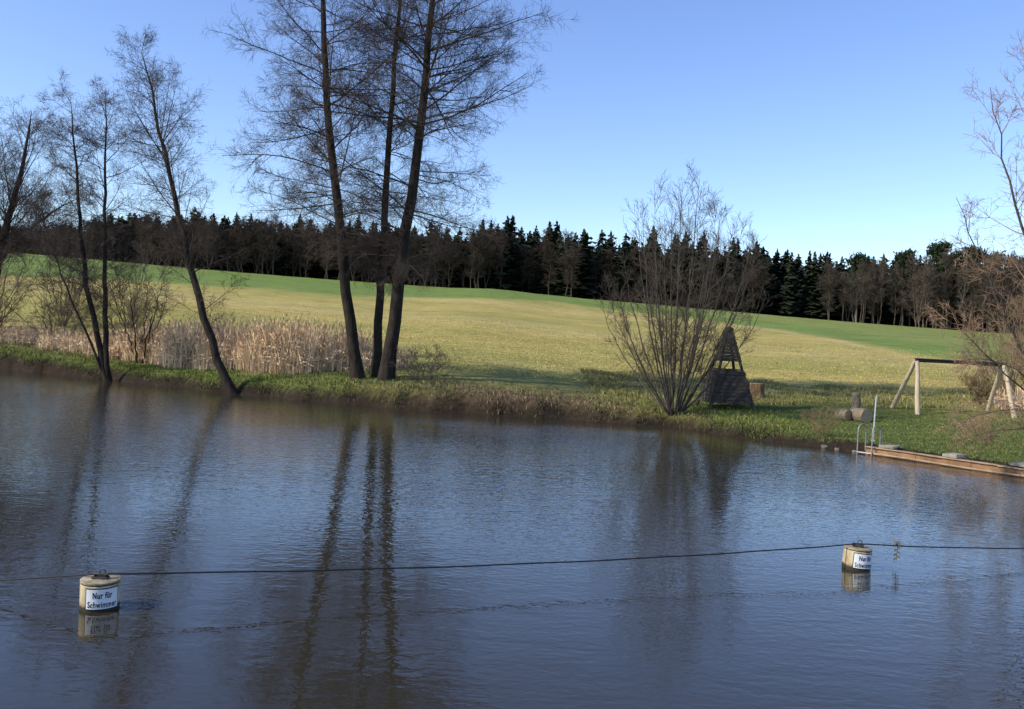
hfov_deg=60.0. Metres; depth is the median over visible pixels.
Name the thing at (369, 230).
bare tree
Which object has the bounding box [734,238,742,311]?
spruce tree
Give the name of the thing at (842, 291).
bare tree
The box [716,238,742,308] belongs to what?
spruce tree
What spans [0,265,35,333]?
willow shrub
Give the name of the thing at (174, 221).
spruce tree
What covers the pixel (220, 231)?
bare tree
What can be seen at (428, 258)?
bare tree
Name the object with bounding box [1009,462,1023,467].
concrete slab
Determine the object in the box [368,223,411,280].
spruce tree
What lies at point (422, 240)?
bare tree
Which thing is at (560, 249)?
spruce tree
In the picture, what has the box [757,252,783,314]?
spruce tree
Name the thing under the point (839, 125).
sky
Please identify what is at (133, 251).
spruce tree
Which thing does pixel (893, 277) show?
bare tree
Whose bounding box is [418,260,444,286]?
spruce tree
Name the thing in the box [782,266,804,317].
spruce tree
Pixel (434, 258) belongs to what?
bare tree
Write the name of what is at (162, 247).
bare tree
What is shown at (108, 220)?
bare tree
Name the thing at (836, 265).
spruce tree
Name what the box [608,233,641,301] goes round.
spruce tree
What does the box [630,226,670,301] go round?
spruce tree
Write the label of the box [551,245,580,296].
spruce tree
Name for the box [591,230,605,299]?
spruce tree
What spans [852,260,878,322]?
bare tree
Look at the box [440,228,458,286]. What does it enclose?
bare tree
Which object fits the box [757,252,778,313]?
spruce tree
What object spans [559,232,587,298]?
spruce tree
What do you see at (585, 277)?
spruce tree
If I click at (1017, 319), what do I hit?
willow shrub
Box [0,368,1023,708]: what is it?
water
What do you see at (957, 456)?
concrete slab
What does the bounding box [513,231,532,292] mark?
spruce tree
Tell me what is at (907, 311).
spruce tree
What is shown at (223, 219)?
spruce tree
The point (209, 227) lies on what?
bare tree
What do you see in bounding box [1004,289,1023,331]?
bare tree
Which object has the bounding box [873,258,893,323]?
bare tree
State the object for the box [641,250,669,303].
bare tree
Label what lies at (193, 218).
spruce tree
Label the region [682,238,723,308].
spruce tree
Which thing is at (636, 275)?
bare tree
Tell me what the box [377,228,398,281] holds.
bare tree
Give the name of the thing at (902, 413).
lawn grass
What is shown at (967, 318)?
spruce tree
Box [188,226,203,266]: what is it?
bare tree
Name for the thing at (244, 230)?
bare tree
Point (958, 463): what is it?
retaining wall
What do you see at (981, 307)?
bare tree
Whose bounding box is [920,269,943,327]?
bare tree
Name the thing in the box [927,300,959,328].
spruce tree
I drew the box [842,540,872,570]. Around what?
swimming buoy
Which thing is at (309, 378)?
bank grass
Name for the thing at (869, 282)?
bare tree
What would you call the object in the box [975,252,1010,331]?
bare tree
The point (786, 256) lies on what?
spruce tree
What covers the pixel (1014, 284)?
bare tree
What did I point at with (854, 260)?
pine tree
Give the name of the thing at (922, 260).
bare tree
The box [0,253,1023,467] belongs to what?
ground
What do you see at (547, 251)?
bare tree
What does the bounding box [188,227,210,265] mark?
bare tree
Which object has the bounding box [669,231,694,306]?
spruce tree
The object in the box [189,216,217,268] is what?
bare tree
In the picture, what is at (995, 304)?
bare tree
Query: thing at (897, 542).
water weed
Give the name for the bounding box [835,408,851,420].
log
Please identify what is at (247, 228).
spruce tree
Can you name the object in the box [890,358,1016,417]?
swing frame
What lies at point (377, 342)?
alder tree
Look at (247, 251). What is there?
bare tree
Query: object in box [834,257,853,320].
spruce tree
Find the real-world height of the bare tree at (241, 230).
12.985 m
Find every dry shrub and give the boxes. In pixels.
[388,343,461,382]
[799,403,843,439]
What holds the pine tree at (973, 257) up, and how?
on the ground at (285, 294)
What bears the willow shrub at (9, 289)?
on the ground at (285, 294)
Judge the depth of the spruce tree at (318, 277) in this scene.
203.47 m
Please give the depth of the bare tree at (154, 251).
191.04 m
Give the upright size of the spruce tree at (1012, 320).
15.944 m
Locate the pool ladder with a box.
[856,424,881,455]
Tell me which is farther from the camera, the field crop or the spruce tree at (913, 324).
the spruce tree at (913, 324)
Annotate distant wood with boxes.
[32,214,1001,332]
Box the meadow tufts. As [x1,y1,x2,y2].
[578,367,1023,411]
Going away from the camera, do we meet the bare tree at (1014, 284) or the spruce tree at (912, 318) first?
the bare tree at (1014, 284)
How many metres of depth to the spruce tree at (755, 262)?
204.24 m
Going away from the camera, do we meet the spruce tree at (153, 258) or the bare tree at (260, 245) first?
the bare tree at (260, 245)
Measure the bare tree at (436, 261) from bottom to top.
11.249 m
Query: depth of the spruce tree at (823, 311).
195.76 m
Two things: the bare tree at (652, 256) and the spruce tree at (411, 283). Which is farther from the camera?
the spruce tree at (411, 283)
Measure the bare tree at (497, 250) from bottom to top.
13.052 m
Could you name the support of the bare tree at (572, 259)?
on the ground at (285, 294)
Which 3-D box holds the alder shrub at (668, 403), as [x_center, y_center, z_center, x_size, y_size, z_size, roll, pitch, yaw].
[7.455,-2.722,37.279,8.244,10.839,7.885,3,1,0]
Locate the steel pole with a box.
[871,396,876,441]
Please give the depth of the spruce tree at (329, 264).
201.12 m
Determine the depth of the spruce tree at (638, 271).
196.07 m
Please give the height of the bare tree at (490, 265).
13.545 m
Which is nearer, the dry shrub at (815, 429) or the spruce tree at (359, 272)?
the dry shrub at (815, 429)
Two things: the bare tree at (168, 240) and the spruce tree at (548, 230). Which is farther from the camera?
the spruce tree at (548, 230)
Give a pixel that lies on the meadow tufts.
(619, 390)
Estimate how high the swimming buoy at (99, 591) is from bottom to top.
0.654 m
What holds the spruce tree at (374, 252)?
on the ground at (285, 294)
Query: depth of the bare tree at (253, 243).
196.93 m
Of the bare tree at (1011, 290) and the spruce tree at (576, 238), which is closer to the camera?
the bare tree at (1011, 290)
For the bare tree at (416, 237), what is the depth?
192.70 m
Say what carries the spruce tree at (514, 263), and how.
on the ground at (285, 294)
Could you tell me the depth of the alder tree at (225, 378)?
42.27 m
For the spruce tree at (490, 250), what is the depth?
199.55 m
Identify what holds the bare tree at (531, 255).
on the ground at (285, 294)
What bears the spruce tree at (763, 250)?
on the ground at (285, 294)
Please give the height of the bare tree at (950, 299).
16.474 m
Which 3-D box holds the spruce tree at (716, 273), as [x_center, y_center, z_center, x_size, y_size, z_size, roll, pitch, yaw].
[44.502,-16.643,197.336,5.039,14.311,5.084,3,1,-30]
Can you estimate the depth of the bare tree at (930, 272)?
182.84 m
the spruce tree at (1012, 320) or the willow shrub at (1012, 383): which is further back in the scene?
the spruce tree at (1012, 320)
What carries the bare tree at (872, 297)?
on the ground at (285, 294)
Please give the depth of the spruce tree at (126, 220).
208.39 m
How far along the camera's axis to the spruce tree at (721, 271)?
200.83 m
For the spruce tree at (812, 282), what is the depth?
196.67 m
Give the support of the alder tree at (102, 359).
on the ground at (285, 294)
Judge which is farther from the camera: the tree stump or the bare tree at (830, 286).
the bare tree at (830, 286)
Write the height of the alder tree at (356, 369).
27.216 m
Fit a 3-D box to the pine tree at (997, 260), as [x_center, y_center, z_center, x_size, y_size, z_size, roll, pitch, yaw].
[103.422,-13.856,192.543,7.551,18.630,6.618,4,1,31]
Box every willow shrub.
[0,219,55,322]
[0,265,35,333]
[0,268,9,288]
[0,278,100,334]
[13,224,116,325]
[81,233,173,325]
[83,287,158,337]
[959,366,1014,404]
[962,325,1023,397]
[976,292,1023,364]
[993,294,1023,383]
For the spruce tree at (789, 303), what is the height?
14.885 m
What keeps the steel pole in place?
on the ground at (285, 294)
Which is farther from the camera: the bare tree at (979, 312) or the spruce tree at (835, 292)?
the spruce tree at (835, 292)
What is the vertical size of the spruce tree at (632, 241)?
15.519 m
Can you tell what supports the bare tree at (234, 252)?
on the ground at (285, 294)
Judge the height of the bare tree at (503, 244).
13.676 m
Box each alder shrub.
[101,270,179,362]
[589,161,782,415]
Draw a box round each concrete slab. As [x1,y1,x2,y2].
[879,445,900,448]
[942,452,966,458]
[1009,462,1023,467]
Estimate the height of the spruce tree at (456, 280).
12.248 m
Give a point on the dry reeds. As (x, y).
(294, 348)
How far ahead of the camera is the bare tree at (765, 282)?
195.72 m
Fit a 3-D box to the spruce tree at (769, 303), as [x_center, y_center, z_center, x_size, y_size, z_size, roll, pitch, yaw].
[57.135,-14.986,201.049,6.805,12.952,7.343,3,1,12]
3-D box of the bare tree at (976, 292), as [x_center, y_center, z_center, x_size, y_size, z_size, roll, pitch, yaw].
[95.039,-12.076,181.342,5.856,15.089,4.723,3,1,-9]
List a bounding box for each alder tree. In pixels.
[10,65,169,380]
[100,24,274,393]
[199,0,446,379]
[284,0,579,380]
[325,0,468,377]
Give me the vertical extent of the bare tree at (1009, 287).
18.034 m
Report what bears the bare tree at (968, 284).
on the ground at (285, 294)
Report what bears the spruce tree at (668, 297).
on the ground at (285, 294)
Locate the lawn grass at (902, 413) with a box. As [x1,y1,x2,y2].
[671,389,1023,463]
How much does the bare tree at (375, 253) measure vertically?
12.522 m
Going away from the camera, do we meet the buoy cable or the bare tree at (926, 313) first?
the buoy cable
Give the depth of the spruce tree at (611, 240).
199.72 m
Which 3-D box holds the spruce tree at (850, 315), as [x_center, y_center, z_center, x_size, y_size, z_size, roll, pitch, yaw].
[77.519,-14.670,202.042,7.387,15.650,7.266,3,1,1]
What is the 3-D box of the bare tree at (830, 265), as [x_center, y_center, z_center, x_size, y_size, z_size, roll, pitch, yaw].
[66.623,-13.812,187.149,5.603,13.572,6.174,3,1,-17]
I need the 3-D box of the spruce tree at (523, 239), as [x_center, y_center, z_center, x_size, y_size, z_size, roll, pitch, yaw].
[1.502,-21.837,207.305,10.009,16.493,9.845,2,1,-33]
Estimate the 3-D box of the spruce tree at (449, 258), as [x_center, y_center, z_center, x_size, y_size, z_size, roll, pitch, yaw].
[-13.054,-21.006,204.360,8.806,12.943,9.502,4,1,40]
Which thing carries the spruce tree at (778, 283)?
on the ground at (285, 294)
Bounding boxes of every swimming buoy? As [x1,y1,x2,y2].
[79,568,120,612]
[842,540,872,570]
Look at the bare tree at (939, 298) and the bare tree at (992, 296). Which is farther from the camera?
the bare tree at (939, 298)
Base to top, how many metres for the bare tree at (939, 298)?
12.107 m
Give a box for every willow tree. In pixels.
[0,93,99,274]
[922,29,1023,457]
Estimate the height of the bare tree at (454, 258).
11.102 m
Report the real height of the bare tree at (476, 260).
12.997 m
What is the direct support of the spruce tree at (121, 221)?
on the ground at (285, 294)
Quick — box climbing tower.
[695,328,754,409]
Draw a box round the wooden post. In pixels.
[852,393,860,407]
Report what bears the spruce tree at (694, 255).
on the ground at (285, 294)
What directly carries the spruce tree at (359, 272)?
on the ground at (285, 294)
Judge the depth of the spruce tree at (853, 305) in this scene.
200.58 m
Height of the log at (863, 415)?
0.624 m
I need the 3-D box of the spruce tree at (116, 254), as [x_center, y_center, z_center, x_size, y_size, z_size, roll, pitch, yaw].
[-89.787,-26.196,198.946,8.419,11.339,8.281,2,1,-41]
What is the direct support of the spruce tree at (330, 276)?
on the ground at (285, 294)
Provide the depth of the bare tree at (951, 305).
191.15 m
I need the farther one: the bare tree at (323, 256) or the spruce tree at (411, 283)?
the spruce tree at (411, 283)
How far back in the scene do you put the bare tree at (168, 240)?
190.91 m
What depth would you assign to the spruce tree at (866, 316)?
200.22 m
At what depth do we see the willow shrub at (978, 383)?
45.36 m
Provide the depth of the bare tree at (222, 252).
195.94 m
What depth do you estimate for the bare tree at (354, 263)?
190.35 m
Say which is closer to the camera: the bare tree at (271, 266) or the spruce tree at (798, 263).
the bare tree at (271, 266)
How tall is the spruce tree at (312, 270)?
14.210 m
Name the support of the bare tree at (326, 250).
on the ground at (285, 294)
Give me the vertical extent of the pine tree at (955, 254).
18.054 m
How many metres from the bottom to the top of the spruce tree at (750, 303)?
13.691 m
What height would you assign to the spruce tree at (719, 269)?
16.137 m
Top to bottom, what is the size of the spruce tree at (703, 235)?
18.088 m
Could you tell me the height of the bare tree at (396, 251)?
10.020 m
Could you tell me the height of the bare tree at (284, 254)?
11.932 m
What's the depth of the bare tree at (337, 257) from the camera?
190.29 m
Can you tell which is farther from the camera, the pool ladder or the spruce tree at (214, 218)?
the spruce tree at (214, 218)
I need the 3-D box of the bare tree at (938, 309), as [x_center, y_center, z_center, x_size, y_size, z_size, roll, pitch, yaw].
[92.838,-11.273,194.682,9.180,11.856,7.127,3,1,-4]
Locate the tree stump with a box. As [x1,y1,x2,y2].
[750,383,765,398]
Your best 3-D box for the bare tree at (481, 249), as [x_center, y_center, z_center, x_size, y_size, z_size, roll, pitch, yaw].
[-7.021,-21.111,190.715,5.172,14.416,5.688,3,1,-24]
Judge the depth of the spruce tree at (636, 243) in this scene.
203.68 m
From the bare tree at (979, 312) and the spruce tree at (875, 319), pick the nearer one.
the bare tree at (979, 312)
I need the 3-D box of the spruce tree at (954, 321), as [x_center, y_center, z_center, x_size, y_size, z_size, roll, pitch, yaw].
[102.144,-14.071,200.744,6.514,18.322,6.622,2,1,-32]
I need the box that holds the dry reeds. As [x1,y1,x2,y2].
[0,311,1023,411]
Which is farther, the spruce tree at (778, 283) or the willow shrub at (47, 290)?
the spruce tree at (778, 283)
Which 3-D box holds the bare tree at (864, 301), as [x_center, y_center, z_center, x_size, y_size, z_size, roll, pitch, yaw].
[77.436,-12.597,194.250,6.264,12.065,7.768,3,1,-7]
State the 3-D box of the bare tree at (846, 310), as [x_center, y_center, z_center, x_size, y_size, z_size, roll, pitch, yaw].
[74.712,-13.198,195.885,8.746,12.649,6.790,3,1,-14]
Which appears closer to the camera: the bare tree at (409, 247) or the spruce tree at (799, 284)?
the bare tree at (409, 247)
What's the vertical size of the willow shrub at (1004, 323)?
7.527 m
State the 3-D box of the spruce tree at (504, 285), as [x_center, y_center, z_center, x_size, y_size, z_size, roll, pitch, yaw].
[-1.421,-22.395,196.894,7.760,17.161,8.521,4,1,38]
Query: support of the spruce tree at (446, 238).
on the ground at (285, 294)
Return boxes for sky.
[0,0,1023,268]
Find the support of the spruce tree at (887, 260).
on the ground at (285, 294)
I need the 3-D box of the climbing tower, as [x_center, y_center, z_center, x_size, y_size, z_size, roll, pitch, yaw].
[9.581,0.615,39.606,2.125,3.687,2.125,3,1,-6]
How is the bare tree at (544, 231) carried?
on the ground at (285, 294)
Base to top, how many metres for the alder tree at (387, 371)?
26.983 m
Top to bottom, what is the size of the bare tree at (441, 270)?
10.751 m
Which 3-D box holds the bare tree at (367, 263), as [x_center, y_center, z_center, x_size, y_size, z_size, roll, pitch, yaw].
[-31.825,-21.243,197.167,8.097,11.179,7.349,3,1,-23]
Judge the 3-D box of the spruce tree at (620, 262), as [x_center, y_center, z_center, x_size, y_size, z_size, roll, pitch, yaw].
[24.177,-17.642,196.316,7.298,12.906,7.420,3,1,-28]
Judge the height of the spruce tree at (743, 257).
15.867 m
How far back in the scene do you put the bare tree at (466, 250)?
193.70 m
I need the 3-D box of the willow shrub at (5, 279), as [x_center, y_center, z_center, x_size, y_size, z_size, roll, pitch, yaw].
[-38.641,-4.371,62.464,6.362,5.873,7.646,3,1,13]
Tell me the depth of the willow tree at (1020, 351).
26.60 m
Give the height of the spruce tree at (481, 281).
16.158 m
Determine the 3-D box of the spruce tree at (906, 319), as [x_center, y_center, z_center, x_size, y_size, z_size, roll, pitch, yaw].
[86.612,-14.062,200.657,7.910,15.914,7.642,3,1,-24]
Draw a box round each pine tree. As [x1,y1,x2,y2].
[841,250,872,321]
[892,246,921,325]
[920,239,957,327]
[933,250,963,328]
[956,243,986,328]
[972,247,1008,314]
[1001,254,1023,327]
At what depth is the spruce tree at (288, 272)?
201.96 m
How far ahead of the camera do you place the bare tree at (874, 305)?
195.23 m
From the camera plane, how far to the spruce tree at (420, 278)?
200.80 m
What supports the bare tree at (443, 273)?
on the ground at (285, 294)
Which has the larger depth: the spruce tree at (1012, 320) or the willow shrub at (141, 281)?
the spruce tree at (1012, 320)
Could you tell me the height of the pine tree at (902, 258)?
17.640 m
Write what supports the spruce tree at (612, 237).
on the ground at (285, 294)
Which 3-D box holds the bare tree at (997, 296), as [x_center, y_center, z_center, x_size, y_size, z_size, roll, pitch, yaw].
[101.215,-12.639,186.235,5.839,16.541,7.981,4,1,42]
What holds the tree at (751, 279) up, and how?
on the ground at (285, 294)
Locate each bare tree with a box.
[72,217,107,256]
[85,215,102,258]
[93,226,118,258]
[97,215,116,257]
[114,223,134,261]
[126,221,158,260]
[131,216,158,263]
[133,213,166,263]
[140,210,166,264]
[145,223,175,264]
[155,222,179,264]
[163,225,185,266]
[168,219,192,266]
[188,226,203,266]
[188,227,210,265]
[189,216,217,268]
[194,220,223,269]
[198,227,225,265]
[214,228,232,270]
[217,228,238,270]
[219,231,245,270]
[224,232,246,271]
[231,218,251,271]
[232,214,251,271]
[234,232,254,272]
[237,217,270,273]
[243,225,280,273]
[244,220,274,273]
[246,217,269,273]
[254,222,275,273]
[257,237,280,274]
[263,217,288,274]
[278,226,295,275]
[284,233,302,276]
[291,230,316,272]
[292,217,314,276]
[293,231,318,277]
[298,217,317,277]
[314,230,334,278]
[316,221,336,278]
[318,235,336,274]
[320,226,334,278]
[328,224,347,279]
[347,240,364,280]
[353,237,378,281]
[355,228,378,281]
[365,228,379,280]
[366,230,392,282]
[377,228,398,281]
[378,238,394,279]
[388,242,424,275]
[392,233,419,278]
[408,234,442,285]
[409,228,426,285]
[417,230,435,285]
[427,222,449,286]
[429,238,444,286]
[432,242,451,286]
[433,242,452,286]
[438,237,469,287]
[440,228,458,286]
[451,239,474,287]
[464,232,484,287]
[465,223,494,287]
[470,225,492,287]
[470,237,486,286]
[478,231,498,288]
[481,235,505,288]
[488,224,501,288]
[491,231,511,289]
[515,245,533,291]
[516,247,540,292]
[534,229,555,293]
[537,241,562,294]
[555,229,575,296]
[560,241,583,296]
[587,245,617,299]
[626,244,649,300]
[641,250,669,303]
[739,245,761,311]
[748,271,780,313]
[815,258,842,319]
[816,268,843,319]
[832,267,859,321]
[836,277,857,320]
[839,267,875,321]
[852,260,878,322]
[852,273,883,322]
[856,257,879,322]
[862,278,884,323]
[866,262,896,323]
[867,258,881,323]
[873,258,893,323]
[885,263,905,324]
[890,265,911,325]
[897,275,917,326]
[898,253,934,326]
[899,272,937,326]
[911,262,945,327]
[917,288,956,327]
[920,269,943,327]
[922,251,956,327]
[931,276,951,319]
[933,250,962,328]
[943,280,965,329]
[946,268,964,328]
[949,282,973,329]
[955,261,976,329]
[966,263,987,330]
[968,261,985,321]
[971,264,995,329]
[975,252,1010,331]
[981,250,1023,331]
[981,257,1010,331]
[981,269,1006,331]
[983,277,1009,329]
[1003,251,1020,333]
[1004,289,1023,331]
[1005,270,1023,327]
[1006,260,1023,328]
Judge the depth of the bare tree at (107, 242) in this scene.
196.29 m
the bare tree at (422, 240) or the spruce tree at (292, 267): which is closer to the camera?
the bare tree at (422, 240)
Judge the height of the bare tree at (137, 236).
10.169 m
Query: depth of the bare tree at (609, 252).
196.20 m
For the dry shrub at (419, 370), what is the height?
2.053 m
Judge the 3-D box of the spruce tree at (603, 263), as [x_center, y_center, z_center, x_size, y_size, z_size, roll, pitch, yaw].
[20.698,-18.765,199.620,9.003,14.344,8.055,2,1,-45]
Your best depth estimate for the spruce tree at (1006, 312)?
202.31 m
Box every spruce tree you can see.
[90,213,127,260]
[115,216,127,243]
[117,213,131,254]
[120,212,149,262]
[140,231,167,265]
[154,215,176,265]
[164,213,186,266]
[169,225,196,267]
[176,207,207,269]
[197,213,225,269]
[212,215,230,270]
[217,212,247,271]
[241,213,252,269]
[243,220,262,271]
[249,227,289,275]
[257,228,297,275]
[266,220,291,274]
[287,215,302,276]
[294,218,320,277]
[296,233,323,278]
[308,243,351,280]
[314,223,338,278]
[349,214,367,280]
[363,223,380,282]
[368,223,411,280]
[405,226,420,284]
[410,219,447,285]
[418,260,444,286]
[437,238,473,287]
[441,226,452,287]
[446,235,464,285]
[459,234,484,288]
[466,219,493,287]
[483,220,497,288]
[487,215,518,289]
[491,223,501,288]
[496,215,525,289]
[507,226,526,290]
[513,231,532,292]
[520,225,543,292]
[533,222,553,294]
[536,220,565,294]
[543,231,564,295]
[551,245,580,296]
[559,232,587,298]
[560,231,602,297]
[574,249,603,298]
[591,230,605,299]
[592,239,616,298]
[594,236,617,300]
[595,231,618,298]
[605,247,631,300]
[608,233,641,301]
[625,238,639,301]
[626,238,637,301]
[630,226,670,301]
[632,250,653,303]
[660,248,675,302]
[661,235,686,305]
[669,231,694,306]
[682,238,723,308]
[685,232,713,306]
[689,242,696,306]
[701,247,723,309]
[708,248,721,309]
[708,257,732,309]
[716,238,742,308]
[729,255,766,311]
[730,250,754,312]
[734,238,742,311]
[738,241,762,313]
[750,246,779,313]
[756,261,776,313]
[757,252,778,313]
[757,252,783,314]
[771,248,786,314]
[775,249,796,316]
[776,252,800,316]
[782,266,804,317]
[786,254,803,314]
[796,251,812,317]
[796,256,830,318]
[799,251,816,318]
[804,253,838,318]
[807,251,846,319]
[820,256,842,319]
[821,262,849,320]
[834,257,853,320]
[841,290,865,321]
[847,276,867,322]
[848,256,890,323]
[862,266,891,324]
[879,252,889,323]
[879,260,905,324]
[886,277,924,325]
[887,292,931,326]
[891,261,912,324]
[904,254,929,324]
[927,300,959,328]
[949,267,968,329]
[954,272,986,330]
[979,296,1006,329]
[993,255,1021,332]
[994,294,1023,332]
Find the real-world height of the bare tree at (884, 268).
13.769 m
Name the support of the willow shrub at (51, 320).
on the ground at (285, 294)
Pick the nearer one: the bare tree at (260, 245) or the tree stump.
the tree stump
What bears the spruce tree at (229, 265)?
on the ground at (285, 294)
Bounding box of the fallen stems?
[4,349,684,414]
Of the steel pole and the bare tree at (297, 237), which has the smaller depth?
the steel pole
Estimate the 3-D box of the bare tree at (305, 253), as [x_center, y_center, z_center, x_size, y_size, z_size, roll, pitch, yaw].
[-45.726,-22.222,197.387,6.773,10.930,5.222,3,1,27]
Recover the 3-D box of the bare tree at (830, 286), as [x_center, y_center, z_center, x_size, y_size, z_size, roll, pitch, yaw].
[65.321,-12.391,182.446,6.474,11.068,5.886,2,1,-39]
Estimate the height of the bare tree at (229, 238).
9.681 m
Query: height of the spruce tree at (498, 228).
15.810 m
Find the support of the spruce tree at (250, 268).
on the ground at (285, 294)
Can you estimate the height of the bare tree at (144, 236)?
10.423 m
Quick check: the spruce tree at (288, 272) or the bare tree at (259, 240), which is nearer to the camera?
the bare tree at (259, 240)
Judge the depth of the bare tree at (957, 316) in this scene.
193.42 m
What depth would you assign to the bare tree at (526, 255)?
198.21 m
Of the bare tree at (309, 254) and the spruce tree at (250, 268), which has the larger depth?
the spruce tree at (250, 268)
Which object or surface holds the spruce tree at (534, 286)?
on the ground at (285, 294)
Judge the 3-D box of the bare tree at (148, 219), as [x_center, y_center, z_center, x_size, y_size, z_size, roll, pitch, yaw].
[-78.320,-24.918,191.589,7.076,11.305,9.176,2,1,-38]
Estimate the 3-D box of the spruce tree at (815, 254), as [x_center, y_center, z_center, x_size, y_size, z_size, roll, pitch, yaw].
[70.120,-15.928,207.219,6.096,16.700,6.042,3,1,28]
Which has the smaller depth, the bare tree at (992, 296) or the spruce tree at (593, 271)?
the bare tree at (992, 296)
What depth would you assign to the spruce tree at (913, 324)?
207.09 m
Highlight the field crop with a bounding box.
[69,295,1023,401]
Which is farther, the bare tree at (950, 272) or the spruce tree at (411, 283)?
the spruce tree at (411, 283)
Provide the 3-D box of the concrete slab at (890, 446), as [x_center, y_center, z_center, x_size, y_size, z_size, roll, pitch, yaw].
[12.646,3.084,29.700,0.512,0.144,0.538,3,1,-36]
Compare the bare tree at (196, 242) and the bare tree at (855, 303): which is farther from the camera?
the bare tree at (196, 242)
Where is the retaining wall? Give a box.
[865,446,1023,477]
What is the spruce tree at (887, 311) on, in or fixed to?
on the ground at (285, 294)
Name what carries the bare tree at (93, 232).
on the ground at (285, 294)
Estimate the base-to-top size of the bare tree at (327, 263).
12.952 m
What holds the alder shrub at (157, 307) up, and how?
on the ground at (285, 294)
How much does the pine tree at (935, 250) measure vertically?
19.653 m
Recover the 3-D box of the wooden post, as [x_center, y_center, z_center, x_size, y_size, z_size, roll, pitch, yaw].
[14.583,2.208,37.628,0.369,1.162,0.365,3,1,0]
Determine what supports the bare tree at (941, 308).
on the ground at (285, 294)
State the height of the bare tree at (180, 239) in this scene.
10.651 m
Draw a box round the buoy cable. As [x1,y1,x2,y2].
[0,543,1023,580]
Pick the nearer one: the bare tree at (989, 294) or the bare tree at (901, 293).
the bare tree at (989, 294)
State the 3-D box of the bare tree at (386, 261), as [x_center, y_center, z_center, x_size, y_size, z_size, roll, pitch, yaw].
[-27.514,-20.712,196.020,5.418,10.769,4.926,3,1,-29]
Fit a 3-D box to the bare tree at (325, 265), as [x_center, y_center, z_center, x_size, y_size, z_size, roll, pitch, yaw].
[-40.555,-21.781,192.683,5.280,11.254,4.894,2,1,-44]
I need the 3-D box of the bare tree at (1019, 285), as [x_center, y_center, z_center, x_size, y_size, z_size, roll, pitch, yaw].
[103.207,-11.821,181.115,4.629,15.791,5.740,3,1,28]
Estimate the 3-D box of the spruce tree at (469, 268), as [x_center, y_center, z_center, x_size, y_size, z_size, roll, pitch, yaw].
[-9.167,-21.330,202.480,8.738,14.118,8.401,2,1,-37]
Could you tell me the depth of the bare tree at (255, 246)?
191.42 m
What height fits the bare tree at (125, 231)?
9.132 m
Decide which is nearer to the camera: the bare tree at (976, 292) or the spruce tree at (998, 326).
the bare tree at (976, 292)
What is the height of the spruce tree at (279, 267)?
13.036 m
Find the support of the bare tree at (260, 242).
on the ground at (285, 294)
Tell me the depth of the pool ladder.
30.04 m
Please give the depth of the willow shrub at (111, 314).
59.97 m
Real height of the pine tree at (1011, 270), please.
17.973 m
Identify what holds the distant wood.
on the ground at (285, 294)
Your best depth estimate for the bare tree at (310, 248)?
198.25 m
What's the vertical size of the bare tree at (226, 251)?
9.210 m
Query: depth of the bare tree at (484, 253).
191.48 m
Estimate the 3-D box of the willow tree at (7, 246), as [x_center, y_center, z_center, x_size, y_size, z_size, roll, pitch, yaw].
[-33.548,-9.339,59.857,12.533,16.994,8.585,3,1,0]
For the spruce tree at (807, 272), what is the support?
on the ground at (285, 294)
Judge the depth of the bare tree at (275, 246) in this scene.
191.35 m
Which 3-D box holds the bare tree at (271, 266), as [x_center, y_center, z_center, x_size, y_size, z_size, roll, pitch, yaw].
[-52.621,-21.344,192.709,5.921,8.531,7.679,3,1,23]
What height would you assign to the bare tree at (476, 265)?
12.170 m
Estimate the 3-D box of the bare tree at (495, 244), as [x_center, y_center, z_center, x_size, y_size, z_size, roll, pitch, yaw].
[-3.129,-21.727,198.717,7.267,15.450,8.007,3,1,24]
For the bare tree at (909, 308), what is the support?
on the ground at (285, 294)
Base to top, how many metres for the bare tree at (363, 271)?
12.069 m
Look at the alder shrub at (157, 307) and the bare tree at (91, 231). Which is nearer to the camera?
the alder shrub at (157, 307)
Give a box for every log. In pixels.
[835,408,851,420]
[849,407,872,422]
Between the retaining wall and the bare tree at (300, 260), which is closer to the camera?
the retaining wall
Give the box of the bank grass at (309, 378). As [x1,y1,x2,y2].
[0,339,824,439]
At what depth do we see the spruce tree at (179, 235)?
205.48 m
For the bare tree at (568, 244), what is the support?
on the ground at (285, 294)
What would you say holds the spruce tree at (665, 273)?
on the ground at (285, 294)
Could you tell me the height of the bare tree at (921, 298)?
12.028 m
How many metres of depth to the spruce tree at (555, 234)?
199.18 m
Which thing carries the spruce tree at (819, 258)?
on the ground at (285, 294)
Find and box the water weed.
[893,541,900,560]
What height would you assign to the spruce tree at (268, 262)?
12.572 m
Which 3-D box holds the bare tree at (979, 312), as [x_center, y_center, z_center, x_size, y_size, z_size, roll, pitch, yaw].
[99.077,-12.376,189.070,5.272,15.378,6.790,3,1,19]
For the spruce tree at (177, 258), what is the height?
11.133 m
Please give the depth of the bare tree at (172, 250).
196.44 m

